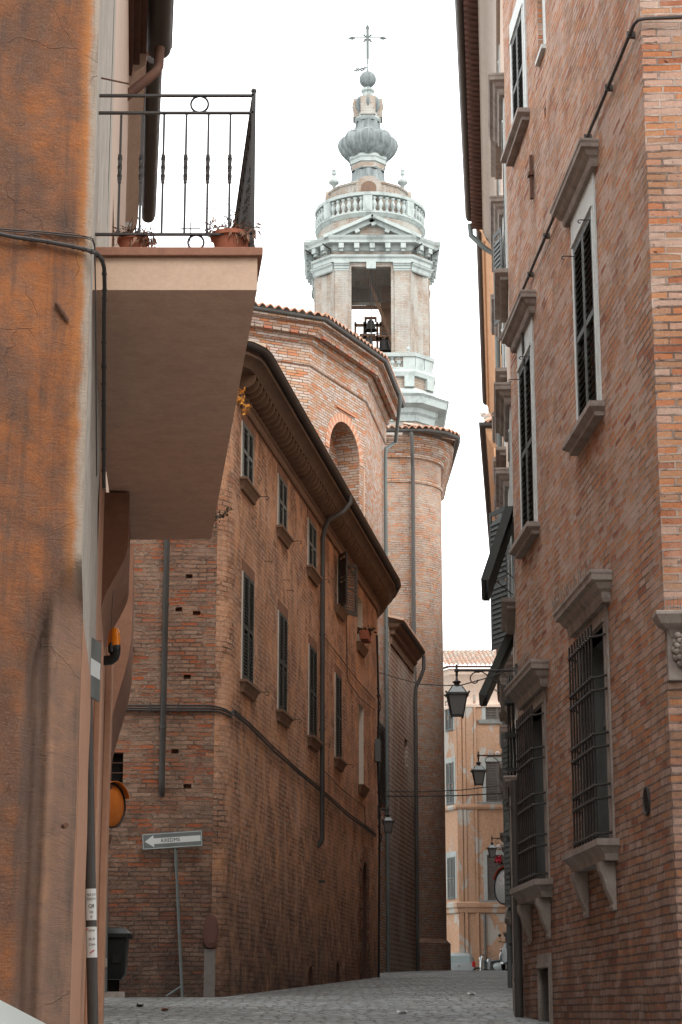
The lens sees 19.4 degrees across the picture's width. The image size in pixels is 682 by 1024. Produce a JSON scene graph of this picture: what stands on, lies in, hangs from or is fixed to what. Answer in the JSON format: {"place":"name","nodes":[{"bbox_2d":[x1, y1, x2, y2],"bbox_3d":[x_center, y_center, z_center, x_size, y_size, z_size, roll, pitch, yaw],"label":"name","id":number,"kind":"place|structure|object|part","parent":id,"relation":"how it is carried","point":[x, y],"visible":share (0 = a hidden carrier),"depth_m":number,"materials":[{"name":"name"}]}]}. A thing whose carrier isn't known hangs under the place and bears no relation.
{"place":"outdoors","nodes":[
{"label":"outdoors","id":0,"kind":"place"},
{"bbox_2d":[134,0,491,669],"label":"sky","id":1,"kind":"structure","parent":0,"point":[298,56],"materials":[{"name":"white"}]},
{"bbox_2d":[104,970,548,1023],"bbox_3d":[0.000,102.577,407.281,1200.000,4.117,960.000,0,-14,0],"label":"street","id":2,"kind":"structure","parent":0,"point":[431,997],"depth_m":27.69,"materials":[{"name":"stone"}]},
{"bbox_2d":[0,1000,44,1023],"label":"parked car","id":3,"kind":"object","parent":2,"relation":"on","point":[9,1014],"depth_m":2.96,"materials":[{"name":"grey paint"}]},
{"bbox_2d":[85,698,97,1023],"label":"sign pole","id":4,"kind":"object","parent":2,"relation":"on","point":[91,947],"visible":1,"depth_m":13.08,"materials":[{"name":"grey metal"}]},
{"bbox_2d":[90,637,100,701],"bbox_3d":[-1.680,1.019,13.203,0.060,0.400,0.500,-2,-14,9],"label":"road sign","id":5,"kind":"object","parent":4,"relation":"attached to","point":[95,666],"visible":0.44,"depth_m":13.32,"materials":[{"name":"grey metal"}]},
{"bbox_2d":[104,781,129,992],"bbox_3d":[-3.051,4.896,26.205,0.202,2.723,0.538,-10,-17,36],"label":"traffic mirror","id":6,"kind":"object","parent":2,"relation":"on","point":[119,794],"visible":0.5,"depth_m":26.47,"materials":[{"name":"orange plastic"}]},
{"bbox_2d":[107,927,133,979],"bbox_3d":[-3.040,6.128,26.712,0.490,1.144,0.400,0,-14,0],"label":"litter bin","id":7,"kind":"object","parent":2,"relation":"on","point":[118,948],"visible":0.58,"depth_m":26.63,"materials":[{"name":"black plastic"}]},
{"bbox_2d":[0,0,262,1023],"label":"orange corner house","id":8,"kind":"structure","parent":2,"relation":"on","point":[120,372],"depth_m":11.31,"materials":[{"name":"paint"}]},
{"bbox_2d":[103,596,120,665],"bbox_3d":[-1.886,0.929,16.254,0.198,0.641,0.124,0,-14,0],"label":"warning beacon","id":9,"kind":"object","parent":8,"relation":"attached to","point":[114,649],"visible":0.95,"depth_m":16.18,"materials":[{"name":"black plastic"}]},
{"bbox_2d":[112,216,157,246],"bbox_3d":[-1.226,-1.616,11.882,0.298,0.248,0.285,0,-14,0],"label":"potted plant","id":10,"kind":"object","parent":8,"relation":"on","point":[133,241],"visible":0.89,"depth_m":11.79,"materials":[{"name":"brown plant"}]},
{"bbox_2d":[194,200,262,246],"bbox_3d":[-0.677,-1.693,11.874,0.385,0.359,0.329,3,-14,-12],"label":"potted plant","id":11,"kind":"object","parent":8,"relation":"on","point":[230,238],"visible":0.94,"depth_m":11.78,"materials":[{"name":"orange plant"}]},
{"bbox_2d":[105,52,161,969],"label":"beige side house","id":12,"kind":"structure","parent":2,"relation":"on","point":[151,126],"depth_m":26.95,"materials":[{"name":"painted plaster"},{"name":"timber"}]},
{"bbox_2d":[125,222,131,230],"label":"window","id":13,"kind":"structure","parent":12,"relation":"in","point":[126,223],"depth_m":24.87,"materials":[{"name":"white paint"}]},
{"bbox_2d":[142,830,202,997],"bbox_3d":[-2.651,6.253,31.181,0.962,2.567,0.078,0,-14,0],"label":"one way sign","id":14,"kind":"object","parent":2,"relation":"on","point":[174,840],"visible":1,"depth_m":31.43,"materials":[{"name":"grey metal"}]},
{"bbox_2d":[104,340,400,997],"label":"corner brick house","id":15,"kind":"structure","parent":2,"relation":"on","point":[248,744],"depth_m":34.86,"materials":[{"name":"brick"},{"name":"tile"}]},
{"bbox_2d":[104,980,124,997],"bbox_3d":[-3.848,7.523,31.088,1.012,0.634,0.457,0,-14,0],"label":"cellar door","id":16,"kind":"structure","parent":15,"relation":"in","point":[112,985],"depth_m":31.30,"materials":[{"name":"black"}]},
{"bbox_2d":[110,754,122,783],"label":"barred window","id":17,"kind":"structure","parent":15,"relation":"in","point":[117,762],"depth_m":32.08,"materials":[{"name":"metal"}]},
{"bbox_2d":[214,507,233,522],"bbox_3d":[-1.937,0.064,32.650,0.375,0.265,0.306,0,-14,0],"label":"wall weed","id":18,"kind":"object","parent":15,"relation":"attached to","point":[220,516],"depth_m":32.68,"materials":[{"name":"green plant"}]},
{"bbox_2d":[236,387,251,414],"bbox_3d":[-1.617,-1.792,32.529,0.406,0.492,0.239,-7,-16,26],"label":"wall weed","id":19,"kind":"object","parent":15,"relation":"attached to","point":[241,400],"depth_m":32.51,"materials":[{"name":"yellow plant"}]},
{"bbox_2d":[239,409,268,504],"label":"shuttered window","id":20,"kind":"structure","parent":15,"relation":"in","point":[247,487],"depth_m":34.63,"materials":[{"name":"black"}]},
{"bbox_2d":[239,559,268,701],"bbox_3d":[-1.583,2.032,34.187,0.375,2.275,1.341,-4,-15,14],"label":"shuttered window","id":21,"kind":"structure","parent":15,"relation":"in","point":[247,687],"depth_m":34.09,"materials":[{"name":"black wood"}]},
{"bbox_2d":[276,463,300,548],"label":"shuttered window","id":22,"kind":"structure","parent":15,"relation":"in","point":[283,535],"depth_m":37.93,"materials":[{"name":"black"}]},
{"bbox_2d":[276,599,301,728],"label":"shuttered window","id":23,"kind":"structure","parent":15,"relation":"in","point":[283,717],"depth_m":37.35,"materials":[{"name":"black wood"}]},
{"bbox_2d":[306,507,329,586],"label":"shuttered window","id":24,"kind":"structure","parent":15,"relation":"in","point":[312,572],"depth_m":41.30,"materials":[{"name":"black wood"}]},
{"bbox_2d":[307,634,329,751],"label":"shuttered window","id":25,"kind":"structure","parent":15,"relation":"in","point":[314,743],"depth_m":40.66,"materials":[{"name":"black wood"}]},
{"bbox_2d":[334,664,353,771],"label":"shuttered window","id":26,"kind":"structure","parent":15,"relation":"in","point":[339,763],"depth_m":44.12,"materials":[{"name":"black wood"}]},
{"bbox_2d":[335,551,357,622],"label":"open window","id":27,"kind":"structure","parent":15,"relation":"in","point":[341,611],"depth_m":44.79,"materials":[{"name":"black wood"}]},
{"bbox_2d":[356,641,368,657],"bbox_3d":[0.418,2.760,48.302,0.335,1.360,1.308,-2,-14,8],"label":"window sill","id":28,"kind":"structure","parent":15,"relation":"in","point":[362,649],"depth_m":47.93,"materials":[{"name":"brown stone"}]},
{"bbox_2d":[358,784,369,797],"bbox_3d":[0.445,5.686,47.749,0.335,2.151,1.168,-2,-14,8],"label":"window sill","id":29,"kind":"structure","parent":15,"relation":"in","point":[363,790],"depth_m":47.28,"materials":[{"name":"brown stone"}]},
{"bbox_2d":[359,847,369,979],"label":"street door","id":30,"kind":"structure","parent":15,"relation":"in","point":[364,854],"depth_m":47.09,"materials":[{"name":"wood"}]},
{"bbox_2d":[357,625,376,643],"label":"flower box","id":31,"kind":"object","parent":15,"relation":"attached to","point":[365,633],"visible":0.92,"depth_m":48.19,"materials":[{"name":"ceramic"}]},
{"bbox_2d":[377,805,394,833],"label":"street lantern","id":32,"kind":"object","parent":15,"relation":"attached to","point":[388,821],"visible":1,"depth_m":47.03,"materials":[{"name":"metal"}]},
{"bbox_2d":[248,301,404,972],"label":"brick church","id":33,"kind":"structure","parent":2,"relation":"on","point":[342,380],"depth_m":63.05,"materials":[{"name":"brick"}]},
{"bbox_2d":[397,1010,406,1013],"bbox_3d":[0.741,6.064,24.253,0.120,0.062,0.096,0,-14,0],"label":"paper scrap","id":34,"kind":"object","parent":2,"relation":"on","point":[400,1012],"visible":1,"depth_m":24.23,"materials":[{"name":"grey paper"}]},
{"bbox_2d":[388,614,425,971],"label":"lean to","id":35,"kind":"object","parent":2,"relation":"on","point":[406,649],"visible":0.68,"depth_m":69.24,"materials":[{"name":"brick"}]},
{"bbox_2d":[385,422,459,970],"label":"round apse","id":36,"kind":"structure","parent":2,"relation":"on","point":[420,460],"depth_m":75.96,"materials":[{"name":"brick"}]},
{"bbox_2d":[451,953,475,969],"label":"parked car","id":37,"kind":"object","parent":2,"relation":"on","point":[462,961],"visible":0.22,"depth_m":98.70,"materials":[{"name":"silver metal"}]},
{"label":"rear window","id":38,"kind":"part","parent":37,"relation":"part of","materials":[{"name":"grey glass"}]},
{"bbox_2d":[443,649,506,969],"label":"peach palace","id":39,"kind":"structure","parent":2,"relation":"on","point":[475,913],"depth_m":105.30,"materials":[{"name":"paint"}]},
{"bbox_2d":[444,701,454,731],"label":"side window","id":40,"kind":"structure","parent":39,"relation":"in","point":[448,728],"depth_m":107.17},
{"bbox_2d":[445,756,455,805],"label":"side window","id":41,"kind":"structure","parent":39,"relation":"in","point":[451,760],"depth_m":106.30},
{"bbox_2d":[446,851,456,899],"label":"side window","id":42,"kind":"structure","parent":39,"relation":"in","point":[451,856],"depth_m":105.08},
{"bbox_2d":[478,707,501,723],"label":"shuttered window","id":43,"kind":"structure","parent":39,"relation":"in","point":[485,719],"depth_m":106.55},
{"bbox_2d":[478,751,502,803],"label":"shuttered window","id":44,"kind":"structure","parent":39,"relation":"in","point":[486,800],"depth_m":105.75,"materials":[{"name":"grey stone"}]},
{"bbox_2d":[480,844,503,901],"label":"shuttered window","id":45,"kind":"structure","parent":39,"relation":"in","point":[485,852],"depth_m":104.57,"materials":[{"name":"grey stone"}]},
{"bbox_2d":[482,952,492,969],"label":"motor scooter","id":46,"kind":"object","parent":2,"relation":"on","point":[488,963],"visible":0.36,"depth_m":97.46,"materials":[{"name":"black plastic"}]},
{"bbox_2d":[455,0,524,1015],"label":"plastered house","id":47,"kind":"structure","parent":2,"relation":"on","point":[479,37],"depth_m":30.57,"materials":[{"name":"plaster"},{"name":"tile"},{"name":"white painted stone"}]},
{"bbox_2d":[470,751,501,785],"bbox_3d":[2.886,4.935,38.458,0.790,0.665,0.311,0,-14,0],"label":"street lantern","id":48,"kind":"object","parent":47,"relation":"attached to","point":[478,771],"visible":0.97,"depth_m":38.33,"materials":[{"name":"metal"}]},
{"bbox_2d":[491,44,501,179],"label":"window","id":49,"kind":"structure","parent":47,"relation":"in","point":[496,151],"depth_m":32.50,"materials":[{"name":"white paint"}]},
{"bbox_2d":[492,179,500,271],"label":"window","id":50,"kind":"structure","parent":47,"relation":"in","point":[499,191],"depth_m":36.70,"materials":[{"name":"white paint"}]},
{"bbox_2d":[488,73,507,322],"bbox_3d":[2.295,-4.316,27.735,0.455,2.960,1.980,-1,-14,4],"label":"window","id":51,"kind":"structure","parent":47,"relation":"in","point":[496,106],"depth_m":27.37,"materials":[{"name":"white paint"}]},
{"bbox_2d":[489,195,506,381],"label":"window","id":52,"kind":"structure","parent":47,"relation":"in","point":[496,209],"depth_m":31.29,"materials":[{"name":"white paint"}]},
{"bbox_2d":[490,294,505,467],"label":"window","id":53,"kind":"structure","parent":47,"relation":"in","point":[497,330],"depth_m":35.54,"materials":[{"name":"white paint"}]},
{"bbox_2d":[493,866,504,904],"bbox_3d":[3.126,7.018,37.542,0.436,0.709,0.400,-8,-16,28],"label":"traffic mirror","id":54,"kind":"object","parent":47,"relation":"attached to","point":[499,888],"visible":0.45,"depth_m":37.45,"materials":[{"name":"black plastic"}]},
{"bbox_2d":[494,467,512,677],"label":"window","id":55,"kind":"structure","parent":47,"relation":"in","point":[502,495],"depth_m":30.25,"materials":[{"name":"white paint"}]},
{"bbox_2d":[500,578,508,723],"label":"window","id":56,"kind":"structure","parent":47,"relation":"in","point":[503,714],"depth_m":34.84,"materials":[{"name":"white paint"}]},
{"bbox_2d":[494,382,515,634],"bbox_3d":[2.298,-0.012,26.704,0.455,3.010,2.080,-1,-14,4],"label":"window","id":57,"kind":"structure","parent":47,"relation":"in","point":[502,390],"depth_m":26.22,"materials":[{"name":"white paint"}]},
{"bbox_2d":[499,762,510,926],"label":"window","id":58,"kind":"structure","parent":47,"relation":"in","point":[507,921],"depth_m":33.83,"materials":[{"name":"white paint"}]},
{"bbox_2d":[499,725,513,921],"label":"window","id":59,"kind":"structure","parent":47,"relation":"in","point":[502,728],"depth_m":29.45,"materials":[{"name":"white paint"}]},
{"bbox_2d":[500,678,518,918],"bbox_3d":[2.295,3.734,25.711,0.455,2.960,1.980,-1,-14,4],"label":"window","id":60,"kind":"structure","parent":47,"relation":"in","point":[502,694],"depth_m":25.65,"materials":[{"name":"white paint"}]},
{"bbox_2d":[503,775,524,1015],"bbox_3d":[2.167,4.825,24.826,0.250,2.930,1.976,-1,-14,4],"label":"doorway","id":61,"kind":"structure","parent":47,"relation":"in","point":[506,779],"depth_m":24.16,"materials":[{"name":"grey stone"}]},
{"bbox_2d":[473,949,506,969],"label":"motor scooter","id":62,"kind":"object","parent":2,"relation":"on","point":[497,966],"visible":0.47,"depth_m":95.50,"materials":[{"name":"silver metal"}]},
{"bbox_2d":[476,229,505,797],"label":"orange house","id":63,"kind":"structure","parent":2,"relation":"on","point":[485,291],"depth_m":46.77,"materials":[{"name":"paint"}]},
{"bbox_2d":[385,793,501,796],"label":"overhead wire","id":64,"kind":"object","parent":63,"relation":"attached to","point":[444,795],"visible":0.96,"depth_m":49.77,"materials":[{"name":"grey"}]},
{"bbox_2d":[385,785,502,791],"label":"overhead wire","id":65,"kind":"object","parent":63,"relation":"attached to","point":[443,790],"visible":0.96,"depth_m":49.80,"materials":[{"name":"grey"}]},
{"bbox_2d":[493,496,497,518],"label":"window","id":66,"kind":"structure","parent":63,"relation":"in","point":[495,508],"depth_m":49.58,"materials":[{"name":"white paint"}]},
{"bbox_2d":[493,457,499,581],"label":"window","id":67,"kind":"structure","parent":63,"relation":"in","point":[494,458],"depth_m":45.90,"materials":[{"name":"white paint"}]},
{"bbox_2d":[492,412,502,446],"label":"window","id":68,"kind":"structure","parent":63,"relation":"in","point":[494,435],"depth_m":43.21,"materials":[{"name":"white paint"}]},
{"bbox_2d":[494,855,502,904],"bbox_3d":[3.320,7.301,39.414,0.619,1.204,0.382,0,-14,0],"label":"climbing rose","id":69,"kind":"object","parent":63,"relation":"attached to","point":[498,860],"visible":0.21,"depth_m":39.41,"materials":[{"name":"red plant"}]},
{"bbox_2d":[497,676,502,797],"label":"window","id":70,"kind":"structure","parent":63,"relation":"in","point":[498,686],"depth_m":48.71,"materials":[{"name":"white paint"}]},
{"bbox_2d":[479,412,506,944],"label":"brown cornice house","id":71,"kind":"structure","parent":2,"relation":"on","point":[488,449],"depth_m":58.53,"materials":[{"name":"grey stone"}]},
{"bbox_2d":[487,837,499,857],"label":"street lantern","id":72,"kind":"object","parent":71,"relation":"attached to","point":[491,848],"visible":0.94,"depth_m":59.24,"materials":[{"name":"metal"}]},
{"bbox_2d":[497,689,502,792],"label":"window","id":73,"kind":"structure","parent":71,"relation":"in","point":[498,694],"depth_m":56.55,"materials":[{"name":"grey stone"}]},
{"bbox_2d":[499,832,506,938],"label":"window","id":74,"kind":"structure","parent":71,"relation":"in","point":[501,833],"depth_m":55.10,"materials":[{"name":"grey stone"}]},
{"bbox_2d":[498,934,506,969],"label":"motor scooter","id":75,"kind":"object","parent":2,"relation":"on","point":[503,957],"visible":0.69,"depth_m":74.30,"materials":[{"name":"metal"}]},
{"bbox_2d":[500,0,681,1023],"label":"brick palace","id":76,"kind":"structure","parent":2,"relation":"on","point":[591,334],"depth_m":19.28,"materials":[{"name":"orange brick"}]},
{"bbox_2d":[376,667,514,685],"bbox_3d":[1.396,2.929,37.049,0.383,4.126,24.735,1,-14,-3],"label":"overhead wire","id":77,"kind":"object","parent":76,"relation":"attached to","point":[448,685],"visible":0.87,"depth_m":29.85,"materials":[{"name":"grey"}]},
{"bbox_2d":[444,664,517,718],"bbox_3d":[1.688,2.155,24.102,0.887,0.652,0.305,0,-14,0],"label":"street lantern","id":78,"kind":"object","parent":76,"relation":"attached to","point":[456,695],"visible":1,"depth_m":24.01,"materials":[{"name":"metal"}]},
{"bbox_2d":[500,0,529,166],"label":"window","id":79,"kind":"structure","parent":76,"relation":"in","point":[520,112],"depth_m":24.86,"materials":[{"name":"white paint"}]},
{"bbox_2d":[500,289,539,558],"bbox_3d":[2.251,-1.003,23.855,0.425,2.912,1.733,1,-14,-3],"label":"window","id":80,"kind":"structure","parent":76,"relation":"in","point":[520,319],"depth_m":23.76,"materials":[{"name":"white paint"}]},
{"bbox_2d":[501,650,552,943],"bbox_3d":[2.244,3.284,22.721,0.647,3.118,2.108,0,-14,0],"label":"grilled window","id":81,"kind":"structure","parent":76,"relation":"in","point":[527,689],"depth_m":22.52,"materials":[{"name":"grey stone"}]},
{"bbox_2d":[535,0,545,66],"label":"blind window","id":82,"kind":"structure","parent":76,"relation":"in","point":[542,48],"depth_m":23.33,"materials":[{"name":"white paint"}]},
{"bbox_2d":[536,952,552,1023],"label":"cellar door","id":83,"kind":"structure","parent":76,"relation":"in","point":[544,961],"depth_m":22.22,"materials":[{"name":"grey stone"}]},
{"bbox_2d":[550,138,604,455],"bbox_3d":[2.484,-2.099,20.061,0.425,2.792,1.833,1,-14,-3],"label":"window","id":84,"kind":"structure","parent":76,"relation":"in","point":[574,200],"depth_m":19.98,"materials":[{"name":"white paint"}]},
{"bbox_2d":[551,558,619,917],"bbox_3d":[2.466,2.230,19.181,0.640,3.200,2.139,0,-14,0],"label":"grilled window","id":85,"kind":"structure","parent":76,"relation":"in","point":[584,612],"depth_m":18.97,"materials":[{"name":"grey stone"}]},
{"bbox_2d":[652,596,681,680],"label":"lion bracket","id":86,"kind":"object","parent":76,"relation":"attached to","point":[669,622],"visible":1,"depth_m":16.11,"materials":[{"name":"grey stone"}]},
{"bbox_2d":[303,24,448,434],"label":"bell tower","id":87,"kind":"structure","parent":0,"point":[371,247],"depth_m":93.29,"materials":[{"name":"stone"}]},
{"bbox_2d":[360,334,375,344],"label":"bell","id":88,"kind":"object","parent":87,"relation":"hanging from","point":[367,339],"visible":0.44,"depth_m":93.91,"materials":[{"name":"metal"}]},
{"bbox_2d":[364,317,376,332],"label":"bell","id":89,"kind":"object","parent":87,"relation":"hanging from","point":[368,328],"visible":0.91,"depth_m":94.24,"materials":[{"name":"metal"}]},
{"bbox_2d":[378,335,390,351],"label":"bell","id":90,"kind":"object","parent":87,"relation":"hanging from","point":[384,346],"visible":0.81,"depth_m":93.80,"materials":[{"name":"metal"}]},
{"bbox_2d":[482,960,496,969],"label":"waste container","id":91,"kind":"object","parent":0,"point":[485,964],"visible":0.07,"depth_m":102.05,"materials":[{"name":"grey plastic"}]}
]}

